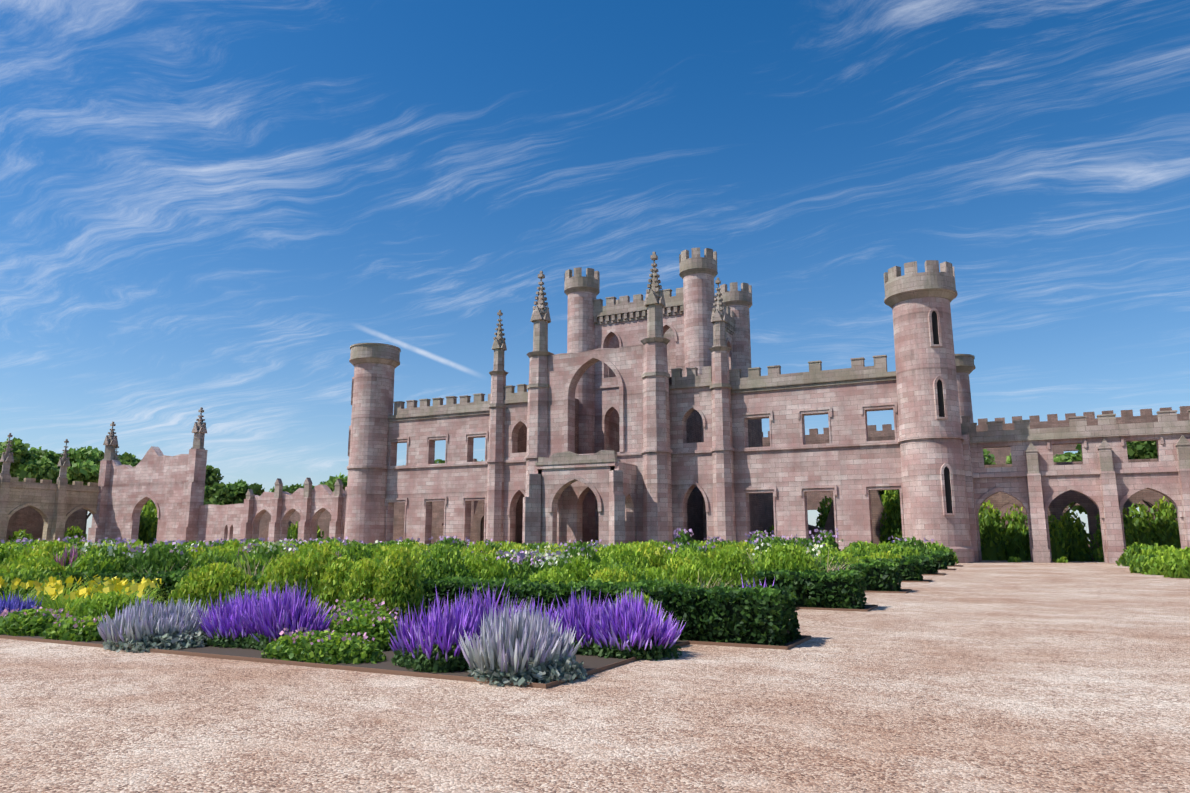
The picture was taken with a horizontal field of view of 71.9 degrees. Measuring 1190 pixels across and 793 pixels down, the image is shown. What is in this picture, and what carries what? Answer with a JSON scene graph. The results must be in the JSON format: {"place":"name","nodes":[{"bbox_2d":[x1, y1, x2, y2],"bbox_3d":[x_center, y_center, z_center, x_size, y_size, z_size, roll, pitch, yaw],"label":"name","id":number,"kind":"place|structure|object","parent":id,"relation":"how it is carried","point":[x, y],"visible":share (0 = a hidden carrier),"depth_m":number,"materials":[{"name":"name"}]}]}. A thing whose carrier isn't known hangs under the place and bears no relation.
{"place":"outdoors","nodes":[
{"label":"outdoors","id":0,"kind":"place"},
{"bbox_2d":[0,560,1189,792],"bbox_3d":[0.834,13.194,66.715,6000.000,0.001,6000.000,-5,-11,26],"label":"ground","id":1,"kind":"structure","parent":0,"point":[982,676],"depth_m":6.80,"materials":[{"name":"beige gravel"}]},
{"bbox_2d":[0,477,98,541],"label":"arcade wall","id":2,"kind":"structure","parent":1,"relation":"on","point":[55,506],"depth_m":94.66,"materials":[{"name":"stone"}]},
{"bbox_2d":[0,433,119,485],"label":"pinnacles","id":3,"kind":"object","parent":2,"relation":"on","point":[7,459],"visible":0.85,"depth_m":95.63,"materials":[{"name":"stone"}]},
{"bbox_2d":[0,437,134,485],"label":"tree","id":4,"kind":"object","parent":1,"relation":"on","point":[39,464],"visible":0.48,"depth_m":133.02,"materials":[{"name":"green plant"}]},
{"bbox_2d":[57,446,141,533],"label":"tree","id":5,"kind":"object","parent":1,"relation":"on","point":[133,460],"depth_m":180.60,"materials":[{"name":"green plant"}]},
{"bbox_2d":[145,465,223,504],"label":"tree","id":6,"kind":"object","parent":1,"relation":"on","point":[211,477],"visible":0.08,"depth_m":192.34,"materials":[{"name":"green plant"}]},
{"bbox_2d":[204,479,264,504],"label":"tree","id":7,"kind":"object","parent":1,"relation":"on","point":[221,493],"depth_m":146.02,"materials":[{"name":"green plant"}]},
{"bbox_2d":[269,483,314,493],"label":"tree","id":8,"kind":"object","parent":1,"relation":"on","point":[292,489],"visible":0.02,"depth_m":258.61,"materials":[{"name":"green plant"}]},
{"bbox_2d":[324,472,347,491],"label":"tree","id":9,"kind":"object","parent":1,"relation":"on","point":[330,482],"visible":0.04,"depth_m":115.61,"materials":[{"name":"green plant"}]},
{"bbox_2d":[434,459,478,463],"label":"tree","id":10,"kind":"object","parent":1,"relation":"on","point":[438,461],"depth_m":136.34,"materials":[{"name":"green plant"}]},
{"bbox_2d":[3,569,953,682],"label":"bed soil","id":11,"kind":"structure","parent":1,"relation":"on","point":[591,662],"depth_m":9.92,"materials":[{"name":"brown soil"}]},
{"bbox_2d":[0,528,933,673],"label":"garden flowers","id":12,"kind":"object","parent":11,"relation":"on","point":[488,633],"visible":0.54,"depth_m":10.49,"materials":[{"name":"purple plant"}]},
{"bbox_2d":[0,565,962,688],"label":"bed edging","id":13,"kind":"object","parent":1,"relation":"on","point":[446,677],"visible":0.56,"depth_m":9.92,"materials":[{"name":"metal"}]},
{"bbox_2d":[0,490,1189,686],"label":"shrubs","id":14,"kind":"object","parent":1,"relation":"on","point":[702,595],"visible":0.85,"depth_m":15.04,"materials":[{"name":"green plant"}]},
{"bbox_2d":[6,377,1189,560],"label":"window frames","id":15,"kind":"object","parent":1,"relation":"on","point":[29,519],"depth_m":81.08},
{"bbox_2d":[878,490,891,497],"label":"tree","id":16,"kind":"object","parent":1,"relation":"on","point":[881,492],"depth_m":78.62,"materials":[{"name":"green plant"}]},
{"bbox_2d":[983,449,995,464],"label":"tree","id":17,"kind":"object","parent":1,"relation":"on","point":[987,459],"visible":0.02,"depth_m":71.60,"materials":[{"name":"green plant"}]},
{"bbox_2d":[1005,452,1081,512],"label":"tree","id":18,"kind":"object","parent":1,"relation":"on","point":[1069,457],"depth_m":71.70,"materials":[{"name":"green plant"}]},
{"bbox_2d":[1069,504,1142,513],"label":"tree","id":19,"kind":"object","parent":1,"relation":"on","point":[1080,508],"depth_m":184.64,"materials":[{"name":"green plant"}]},
{"bbox_2d":[1075,440,1157,512],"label":"tree","id":20,"kind":"object","parent":1,"relation":"on","point":[1141,449],"depth_m":68.71,"materials":[{"name":"green plant"}]},
{"bbox_2d":[0,0,1189,540],"label":"sky","id":21,"kind":"structure","parent":0,"point":[206,204],"materials":[{"name":"blue"}]},
{"bbox_2d":[87,273,1189,563],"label":"castle walls","id":22,"kind":"structure","parent":0,"point":[641,491],"depth_m":64.11,"materials":[{"name":"pink stone"}]},
{"bbox_2d":[102,248,1189,498],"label":"battlements","id":23,"kind":"object","parent":22,"relation":"on","point":[936,278],"visible":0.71,"depth_m":64.89,"materials":[{"name":"stone"}]},
{"bbox_2d":[932,311,952,512],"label":"arrow slit windows","id":24,"kind":"structure","parent":22,"relation":"attached to","point":[942,414],"depth_m":55.12,"materials":[{"name":"black"}]}
]}

